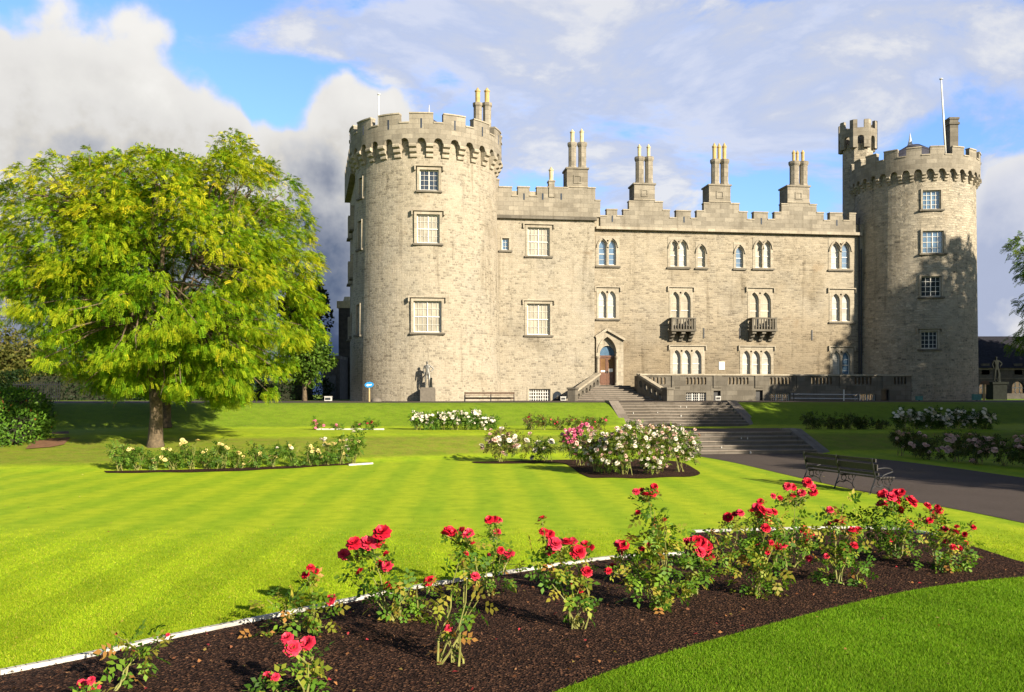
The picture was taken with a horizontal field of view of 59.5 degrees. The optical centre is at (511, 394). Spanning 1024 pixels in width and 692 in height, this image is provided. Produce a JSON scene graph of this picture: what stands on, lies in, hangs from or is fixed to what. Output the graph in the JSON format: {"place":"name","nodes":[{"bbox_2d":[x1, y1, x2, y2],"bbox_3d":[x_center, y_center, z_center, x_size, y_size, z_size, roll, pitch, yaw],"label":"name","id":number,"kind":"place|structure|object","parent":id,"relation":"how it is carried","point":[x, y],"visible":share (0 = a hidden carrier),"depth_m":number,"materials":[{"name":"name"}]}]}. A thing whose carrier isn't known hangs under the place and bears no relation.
{"place":"outdoors","nodes":[
{"label":"outdoors","id":0,"kind":"place"},
{"bbox_2d":[105,462,369,472],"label":"yellow rose bed soil","id":1,"kind":"structure","parent":0,"point":[209,470],"depth_m":29.78,"materials":[{"name":"green soil"}]},
{"bbox_2d":[103,440,135,470],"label":"yellow rose bush","id":2,"kind":"object","parent":1,"relation":"on","point":[113,452],"visible":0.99,"depth_m":29.24,"materials":[{"name":"green plant"}]},
{"bbox_2d":[122,446,151,469],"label":"yellow rose bush","id":3,"kind":"object","parent":1,"relation":"on","point":[138,449],"visible":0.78,"depth_m":29.54,"materials":[{"name":"green plant"}]},
{"bbox_2d":[137,449,171,469],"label":"yellow rose bush","id":4,"kind":"object","parent":1,"relation":"on","point":[154,461],"visible":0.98,"depth_m":29.54,"materials":[{"name":"green plant"}]},
{"bbox_2d":[155,447,185,469],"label":"yellow rose bush","id":5,"kind":"object","parent":1,"relation":"on","point":[174,457],"visible":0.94,"depth_m":29.75,"materials":[{"name":"green plant"}]},
{"bbox_2d":[174,438,204,468],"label":"yellow rose bush","id":6,"kind":"object","parent":1,"relation":"on","point":[188,455],"visible":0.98,"depth_m":29.89,"materials":[{"name":"green plant"}]},
{"bbox_2d":[193,447,221,468],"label":"yellow rose bush","id":7,"kind":"object","parent":1,"relation":"on","point":[205,452],"visible":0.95,"depth_m":30.00,"materials":[{"name":"green plant"}]},
{"bbox_2d":[210,437,229,468],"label":"yellow rose bush","id":8,"kind":"object","parent":1,"relation":"on","point":[221,452],"visible":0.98,"depth_m":30.23,"materials":[{"name":"green plant"}]},
{"bbox_2d":[224,445,251,467],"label":"yellow rose bush","id":9,"kind":"object","parent":1,"relation":"on","point":[233,462],"visible":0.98,"depth_m":30.37,"materials":[{"name":"green plant"}]},
{"bbox_2d":[244,440,270,467],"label":"yellow rose bush","id":10,"kind":"object","parent":1,"relation":"on","point":[260,455],"visible":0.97,"depth_m":30.51,"materials":[{"name":"green plant"}]},
{"bbox_2d":[264,443,284,466],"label":"yellow rose bush","id":11,"kind":"object","parent":1,"relation":"on","point":[277,453],"visible":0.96,"depth_m":30.95,"materials":[{"name":"green plant"}]},
{"bbox_2d":[281,441,306,465],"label":"yellow rose bush","id":12,"kind":"object","parent":1,"relation":"on","point":[289,452],"visible":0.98,"depth_m":31.18,"materials":[{"name":"green plant"}]},
{"bbox_2d":[299,441,324,465],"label":"yellow rose bush","id":13,"kind":"object","parent":1,"relation":"on","point":[313,455],"visible":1,"depth_m":31.47,"materials":[{"name":"green plant"}]},
{"bbox_2d":[316,437,339,464],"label":"yellow rose bush","id":14,"kind":"object","parent":1,"relation":"on","point":[328,446],"visible":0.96,"depth_m":31.85,"materials":[{"name":"green plant"}]},
{"bbox_2d":[329,432,353,463],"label":"yellow rose bush","id":15,"kind":"object","parent":1,"relation":"on","point":[342,448],"visible":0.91,"depth_m":32.11,"materials":[{"name":"green plant"}]},
{"bbox_2d":[343,428,366,462],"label":"yellow rose bush","id":16,"kind":"object","parent":1,"relation":"on","point":[358,442],"visible":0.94,"depth_m":32.42,"materials":[{"name":"green plant"}]},
{"bbox_2d":[0,395,1023,691],"bbox_3d":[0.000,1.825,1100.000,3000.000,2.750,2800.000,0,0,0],"label":"ground","id":17,"kind":"structure","parent":0,"point":[412,479],"depth_m":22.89,"materials":[{"name":"green plant"}]},
{"bbox_2d":[0,324,46,388],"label":"broadleaf tree","id":18,"kind":"object","parent":17,"relation":"on","point":[8,354],"visible":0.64,"depth_m":99.14,"materials":[{"name":"green plant"}]},
{"bbox_2d":[0,385,57,446],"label":"laurel hedge","id":19,"kind":"object","parent":17,"relation":"on","point":[21,421],"visible":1,"depth_m":35.06,"materials":[{"name":"green plant"}]},
{"bbox_2d":[26,431,69,448],"bbox_3d":[-18.715,1.822,36.872,1.308,0.367,7.286,0,0,-19],"label":"soil patch","id":20,"kind":"object","parent":17,"relation":"on","point":[48,442],"visible":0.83,"depth_m":34.72,"materials":[{"name":"brown soil"}]},
{"bbox_2d":[0,127,332,447],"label":"yellow leaf tree","id":21,"kind":"object","parent":17,"relation":"on","point":[156,349],"visible":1,"depth_m":31.63,"materials":[{"name":"green plant"}]},
{"bbox_2d":[55,232,277,427],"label":"yellow leaf tree","id":22,"kind":"object","parent":17,"relation":"on","point":[167,423],"visible":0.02,"depth_m":43.79,"materials":[{"name":"green plant"}]},
{"bbox_2d":[0,365,334,399],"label":"boundary hedge","id":23,"kind":"object","parent":17,"relation":"on","point":[286,392],"visible":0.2,"depth_m":69.72,"materials":[{"name":"green plant"}]},
{"bbox_2d":[276,270,334,345],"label":"copper tree","id":24,"kind":"object","parent":17,"relation":"on","point":[323,291],"visible":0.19,"depth_m":81.45,"materials":[{"name":"green plant"}]},
{"bbox_2d":[323,356,347,399],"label":"outbuilding","id":25,"kind":"structure","parent":17,"relation":"on","point":[337,376],"depth_m":80.00,"materials":[{"name":"stone"}]},
{"bbox_2d":[0,552,684,674],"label":"bed edging","id":26,"kind":"object","parent":17,"relation":"on","point":[43,663],"visible":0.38,"depth_m":9.48,"materials":[{"name":"white stone"}]},
{"bbox_2d":[473,459,699,477],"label":"flower bed soil","id":27,"kind":"structure","parent":17,"relation":"on","point":[585,469],"depth_m":29.78,"materials":[{"name":"brown soil"}]},
{"bbox_2d":[479,422,533,461],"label":"blush rose bush","id":28,"kind":"object","parent":27,"relation":"on","point":[502,441],"visible":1,"depth_m":33.06,"materials":[{"name":"white plant"}]},
{"bbox_2d":[527,436,558,460],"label":"blush rose bush","id":29,"kind":"object","parent":27,"relation":"on","point":[541,447],"visible":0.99,"depth_m":33.34,"materials":[{"name":"green plant"}]},
{"bbox_2d":[556,422,597,464],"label":"pink rose bush","id":30,"kind":"object","parent":27,"relation":"on","point":[567,436],"visible":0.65,"depth_m":31.38,"materials":[{"name":"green plant"}]},
{"bbox_2d":[570,427,628,471],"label":"shrub rose","id":31,"kind":"object","parent":27,"relation":"on","point":[591,441],"visible":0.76,"depth_m":28.77,"materials":[{"name":"green plant"}]},
{"bbox_2d":[589,420,663,474],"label":"shrub rose","id":32,"kind":"object","parent":27,"relation":"on","point":[623,457],"visible":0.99,"depth_m":27.63,"materials":[{"name":"green plant"}]},
{"bbox_2d":[618,419,688,474],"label":"shrub rose","id":33,"kind":"object","parent":27,"relation":"on","point":[654,465],"visible":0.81,"depth_m":27.89,"materials":[{"name":"green plant"}]},
{"bbox_2d":[661,423,702,471],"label":"shrub rose","id":34,"kind":"object","parent":27,"relation":"on","point":[686,454],"visible":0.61,"depth_m":28.83,"materials":[{"name":"green plant"}]},
{"bbox_2d":[337,88,981,400],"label":"castle","id":35,"kind":"structure","parent":17,"relation":"on","point":[467,272],"depth_m":67.34,"materials":[{"name":"stone"}]},
{"bbox_2d":[408,296,446,334],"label":"window","id":36,"kind":"structure","parent":35,"relation":"in","point":[427,309],"depth_m":60.82,"materials":[{"name":"white paint"}]},
{"bbox_2d":[411,209,444,245],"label":"window","id":37,"kind":"structure","parent":35,"relation":"in","point":[426,227],"depth_m":60.94,"materials":[{"name":"white paint"}]},
{"bbox_2d":[414,164,443,192],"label":"window","id":38,"kind":"structure","parent":35,"relation":"in","point":[427,178],"depth_m":61.01,"materials":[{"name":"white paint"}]},
{"bbox_2d":[522,299,554,336],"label":"window","id":39,"kind":"structure","parent":35,"relation":"in","point":[538,313],"depth_m":66.99,"materials":[{"name":"white paint"}]},
{"bbox_2d":[523,223,554,257],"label":"window","id":40,"kind":"structure","parent":35,"relation":"in","point":[538,240],"depth_m":66.99,"materials":[{"name":"white paint"}]},
{"bbox_2d":[527,387,551,400],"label":"window","id":41,"kind":"structure","parent":35,"relation":"in","point":[533,393],"depth_m":66.99,"materials":[{"name":"white paint"}]},
{"bbox_2d":[595,236,620,267],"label":"window","id":42,"kind":"structure","parent":35,"relation":"in","point":[607,247],"depth_m":68.18,"materials":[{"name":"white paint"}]},
{"bbox_2d":[595,286,621,320],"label":"window","id":43,"kind":"structure","parent":35,"relation":"in","point":[607,298],"depth_m":68.20,"materials":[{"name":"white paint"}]},
{"bbox_2d":[667,237,690,268],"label":"window","id":44,"kind":"structure","parent":35,"relation":"in","point":[678,247],"depth_m":68.91,"materials":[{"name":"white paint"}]},
{"bbox_2d":[667,286,694,327],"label":"window","id":45,"kind":"structure","parent":35,"relation":"in","point":[681,297],"depth_m":68.98,"materials":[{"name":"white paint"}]},
{"bbox_2d":[668,345,706,377],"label":"window","id":46,"kind":"structure","parent":35,"relation":"in","point":[683,360],"depth_m":69.03,"materials":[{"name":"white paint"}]},
{"bbox_2d":[695,241,708,269],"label":"window","id":47,"kind":"structure","parent":35,"relation":"in","point":[701,252],"depth_m":69.07,"materials":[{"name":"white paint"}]},
{"bbox_2d":[733,242,746,269],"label":"window","id":48,"kind":"structure","parent":35,"relation":"in","point":[739,252],"depth_m":69.46,"materials":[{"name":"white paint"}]},
{"bbox_2d":[738,345,775,377],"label":"window","id":49,"kind":"structure","parent":35,"relation":"in","point":[754,359],"depth_m":69.74,"materials":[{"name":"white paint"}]},
{"bbox_2d":[746,287,774,328],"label":"window","id":50,"kind":"structure","parent":35,"relation":"in","point":[760,301],"depth_m":69.81,"materials":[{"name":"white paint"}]},
{"bbox_2d":[752,238,774,269],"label":"window","id":51,"kind":"structure","parent":35,"relation":"in","point":[762,247],"depth_m":69.76,"materials":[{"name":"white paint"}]},
{"bbox_2d":[827,239,852,271],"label":"window","id":52,"kind":"structure","parent":35,"relation":"in","point":[839,250],"depth_m":70.60,"materials":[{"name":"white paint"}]},
{"bbox_2d":[827,288,856,323],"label":"window","id":53,"kind":"structure","parent":35,"relation":"in","point":[841,302],"depth_m":70.60,"materials":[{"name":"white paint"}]},
{"bbox_2d":[828,346,855,378],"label":"window","id":54,"kind":"structure","parent":35,"relation":"in","point":[841,359],"depth_m":70.60,"materials":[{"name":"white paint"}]},
{"bbox_2d":[916,327,943,350],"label":"window","id":55,"kind":"structure","parent":35,"relation":"in","point":[927,338],"depth_m":67.25,"materials":[{"name":"white paint"}]},
{"bbox_2d":[917,274,944,298],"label":"window","id":56,"kind":"structure","parent":35,"relation":"in","point":[929,287],"depth_m":67.29,"materials":[{"name":"white paint"}]},
{"bbox_2d":[919,188,944,211],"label":"window","id":57,"kind":"structure","parent":35,"relation":"in","point":[930,200],"depth_m":67.35,"materials":[{"name":"white paint"}]},
{"bbox_2d":[919,229,947,254],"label":"window","id":58,"kind":"structure","parent":35,"relation":"in","point":[932,241],"depth_m":67.32,"materials":[{"name":"white paint"}]},
{"bbox_2d":[605,400,752,426],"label":"stone staircase","id":59,"kind":"structure","parent":17,"relation":"on","point":[728,413],"depth_m":49.21,"materials":[{"name":"grey stone"}]},
{"bbox_2d":[651,428,829,453],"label":"stone staircase","id":60,"kind":"structure","parent":17,"relation":"on","point":[791,441],"depth_m":38.90,"materials":[{"name":"grey stone"}]},
{"bbox_2d":[799,411,827,429],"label":"dark rose bush","id":61,"kind":"object","parent":17,"relation":"on","point":[813,421],"visible":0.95,"depth_m":43.25,"materials":[{"name":"green plant"}]},
{"bbox_2d":[888,404,916,428],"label":"white rose bush","id":62,"kind":"object","parent":17,"relation":"on","point":[896,417],"visible":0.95,"depth_m":43.44,"materials":[{"name":"green plant"}]},
{"bbox_2d":[889,424,927,455],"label":"shaded rose bush","id":63,"kind":"object","parent":17,"relation":"on","point":[898,442],"visible":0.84,"depth_m":36.21,"materials":[{"name":"green plant"}]},
{"bbox_2d":[906,407,930,428],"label":"white rose bush","id":64,"kind":"object","parent":17,"relation":"on","point":[917,424],"visible":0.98,"depth_m":43.42,"materials":[{"name":"green plant"}]},
{"bbox_2d":[907,433,940,459],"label":"shaded rose bush","id":65,"kind":"object","parent":17,"relation":"on","point":[923,447],"visible":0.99,"depth_m":34.55,"materials":[{"name":"green plant"}]},
{"bbox_2d":[919,406,943,428],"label":"white rose bush","id":66,"kind":"object","parent":17,"relation":"on","point":[931,413],"visible":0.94,"depth_m":43.35,"materials":[{"name":"green plant"}]},
{"bbox_2d":[934,405,956,428],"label":"white rose bush","id":67,"kind":"object","parent":17,"relation":"on","point":[945,420],"visible":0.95,"depth_m":43.30,"materials":[{"name":"green plant"}]},
{"bbox_2d":[935,430,976,461],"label":"shaded rose bush","id":68,"kind":"object","parent":17,"relation":"on","point":[955,441],"visible":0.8,"depth_m":33.31,"materials":[{"name":"green plant"}]},
{"bbox_2d":[961,408,985,428],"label":"white rose bush","id":69,"kind":"object","parent":17,"relation":"on","point":[967,422],"visible":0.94,"depth_m":43.33,"materials":[{"name":"green plant"}]},
{"bbox_2d":[954,432,1000,464],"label":"shaded rose bush","id":70,"kind":"object","parent":17,"relation":"on","point":[978,444],"visible":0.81,"depth_m":32.02,"materials":[{"name":"green plant"}]},
{"bbox_2d":[972,407,999,428],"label":"white rose bush","id":71,"kind":"object","parent":17,"relation":"on","point":[987,415],"visible":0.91,"depth_m":43.30,"materials":[{"name":"green plant"}]},
{"bbox_2d":[986,382,1008,399],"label":"statue plinth","id":72,"kind":"structure","parent":17,"relation":"on","point":[996,390],"depth_m":77.40,"materials":[{"name":"grey stone"}]},
{"bbox_2d":[978,336,1023,397],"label":"stable building","id":73,"kind":"structure","parent":17,"relation":"on","point":[1011,368],"depth_m":112.46,"materials":[{"name":"stone"}]},
{"bbox_2d":[983,433,1023,465],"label":"shaded rose bush","id":74,"kind":"object","parent":17,"relation":"on","point":[995,449],"visible":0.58,"depth_m":31.21,"materials":[{"name":"green plant"}]},
{"bbox_2d":[1000,230,1023,356],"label":"drooping tree","id":75,"kind":"object","parent":17,"relation":"on","point":[1017,264],"visible":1,"depth_m":41.08,"materials":[{"name":"green plant"}]},
{"bbox_2d":[1001,435,1023,462],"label":"shaded rose bush","id":76,"kind":"object","parent":17,"relation":"on","point":[1018,446],"visible":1,"depth_m":30.20,"materials":[{"name":"green plant"}]},
{"bbox_2d":[0,528,1023,691],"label":"rose bed soil","id":77,"kind":"structure","parent":0,"point":[401,681],"depth_m":9.29,"materials":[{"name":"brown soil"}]},
{"bbox_2d":[69,676,114,691],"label":"rose bush","id":78,"kind":"object","parent":77,"relation":"on","point":[93,686],"visible":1,"depth_m":7.04,"materials":[{"name":"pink plant"}]},
{"bbox_2d":[92,618,175,690],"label":"rose bush","id":79,"kind":"object","parent":77,"relation":"on","point":[127,675],"visible":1,"depth_m":7.59,"materials":[{"name":"green plant"}]},
{"bbox_2d":[242,663,285,691],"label":"rose bush","id":80,"kind":"object","parent":77,"relation":"on","point":[267,675],"visible":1,"depth_m":7.39,"materials":[{"name":"green plant"}]},
{"bbox_2d":[237,564,349,638],"bbox_3d":[-2.235,2.198,9.309,1.130,0.907,0.641,0,0,0],"label":"rose bush","id":81,"kind":"object","parent":77,"relation":"on","point":[330,599],"visible":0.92,"depth_m":9.32,"materials":[{"name":"green plant"}]},
{"bbox_2d":[274,632,333,691],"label":"rose bush","id":82,"kind":"object","parent":77,"relation":"on","point":[294,648],"visible":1,"depth_m":7.40,"materials":[{"name":"green plant"}]},
{"bbox_2d":[333,524,425,622],"bbox_3d":[-1.453,2.027,9.880,0.890,1.260,0.772,0,0,-42],"label":"rose bush","id":83,"kind":"object","parent":77,"relation":"on","point":[372,543],"visible":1,"depth_m":9.75,"materials":[{"name":"green plant"}]},
{"bbox_2d":[397,571,445,622],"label":"rose bush","id":84,"kind":"object","parent":77,"relation":"on","point":[428,582],"visible":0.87,"depth_m":9.93,"materials":[{"name":"green plant"}]},
{"bbox_2d":[421,526,497,665],"bbox_3d":[-0.448,1.877,8.302,0.577,1.321,0.722,0,0,-30],"label":"rose bush","id":85,"kind":"object","parent":77,"relation":"on","point":[465,540],"visible":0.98,"depth_m":8.25,"materials":[{"name":"green plant"}]},
{"bbox_2d":[461,515,527,595],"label":"rose bush","id":86,"kind":"object","parent":77,"relation":"on","point":[503,554],"visible":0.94,"depth_m":11.10,"materials":[{"name":"green plant"}]},
{"bbox_2d":[11,532,1019,691],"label":"fallen petals","id":87,"kind":"object","parent":77,"relation":"on","point":[231,646],"visible":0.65,"depth_m":9.17,"materials":[{"name":"red plant"}]},
{"bbox_2d":[524,515,602,628],"bbox_3d":[0.566,1.913,9.507,0.812,1.321,0.661,0,0,-36],"label":"rose bush","id":88,"kind":"object","parent":77,"relation":"on","point":[577,552],"visible":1,"depth_m":9.48,"materials":[{"name":"green plant"}]},
{"bbox_2d":[604,483,700,614],"bbox_3d":[1.623,1.814,10.432,1.142,1.576,0.923,0,0,0],"label":"rose bush","id":89,"kind":"object","parent":77,"relation":"on","point":[661,599],"visible":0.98,"depth_m":10.36,"materials":[{"name":"green plant"}]},
{"bbox_2d":[669,535,729,597],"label":"rose bush","id":90,"kind":"object","parent":77,"relation":"on","point":[704,546],"visible":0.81,"depth_m":10.95,"materials":[{"name":"green plant"}]},
{"bbox_2d":[688,509,757,574],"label":"rose bush","id":91,"kind":"object","parent":77,"relation":"on","point":[727,517],"visible":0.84,"depth_m":12.56,"materials":[{"name":"green plant"}]},
{"bbox_2d":[720,498,801,600],"bbox_3d":[3.085,1.980,11.084,0.996,1.356,0.740,0,0,20],"label":"rose bush","id":92,"kind":"object","parent":77,"relation":"on","point":[761,522],"visible":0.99,"depth_m":11.03,"materials":[{"name":"green plant"}]},
{"bbox_2d":[765,477,820,568],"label":"rose bush","id":93,"kind":"object","parent":77,"relation":"on","point":[807,483],"visible":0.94,"depth_m":12.86,"materials":[{"name":"green plant"}]},
{"bbox_2d":[799,489,878,586],"bbox_3d":[4.302,1.950,11.843,1.007,1.414,0.790,0,0,0],"label":"rose bush","id":94,"kind":"object","parent":77,"relation":"on","point":[846,548],"visible":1,"depth_m":11.76,"materials":[{"name":"green plant"}]},
{"bbox_2d":[842,504,895,554],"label":"rose bush","id":95,"kind":"object","parent":77,"relation":"on","point":[867,534],"visible":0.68,"depth_m":13.91,"materials":[{"name":"green plant"}]},
{"bbox_2d":[858,488,928,559],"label":"rose bush","id":96,"kind":"object","parent":77,"relation":"on","point":[894,495],"visible":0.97,"depth_m":13.71,"materials":[{"name":"green plant"}]},
{"bbox_2d":[902,502,985,572],"bbox_3d":[6.123,2.083,12.732,1.126,1.137,0.830,0,0,0],"label":"rose bush","id":97,"kind":"object","parent":77,"relation":"on","point":[936,512],"visible":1,"depth_m":12.70,"materials":[{"name":"green plant"}]},
{"bbox_2d":[0,0,1023,394],"label":"sky","id":98,"kind":"structure","parent":0,"point":[766,80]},
{"bbox_2d":[37,400,1023,402],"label":"castle forecourt","id":99,"kind":"structure","parent":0,"point":[511,401],"depth_m":58.00,"materials":[{"name":"grey gravel"}]},
{"bbox_2d":[13,382,60,400],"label":"iron railing","id":100,"kind":"object","parent":99,"relation":"on","point":[42,384],"visible":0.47,"depth_m":59.98,"materials":[{"name":"black metal"}]},
{"bbox_2d":[275,324,337,400],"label":"broadleaf tree","id":101,"kind":"object","parent":99,"relation":"on","point":[318,357],"visible":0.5,"depth_m":61.27,"materials":[{"name":"green plant"}]},
{"bbox_2d":[566,373,674,400],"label":"entrance staircase","id":102,"kind":"structure","parent":99,"relation":"on","point":[590,388],"depth_m":63.86,"materials":[{"name":"stone"}]},
{"bbox_2d":[633,374,912,400],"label":"balustraded terrace","id":103,"kind":"structure","parent":99,"relation":"on","point":[879,387],"depth_m":66.20,"materials":[{"name":"stone"}]},
{"bbox_2d":[670,428,780,431],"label":"landing path","id":104,"kind":"structure","parent":0,"point":[733,429],"depth_m":42.87,"materials":[{"name":"grey stone"}]},
{"bbox_2d":[695,454,1023,522],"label":"path","id":105,"kind":"structure","parent":0,"point":[993,494],"depth_m":25.71,"materials":[{"name":"grey asphalt"}]},
{"bbox_2d":[801,451,894,493],"bbox_3d":[8.887,2.057,23.951,0.739,0.920,3.020,0,0,-17],"label":"park bench","id":106,"kind":"object","parent":105,"relation":"on","point":[849,464],"visible":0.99,"depth_m":23.79,"materials":[{"name":"brown wood"}]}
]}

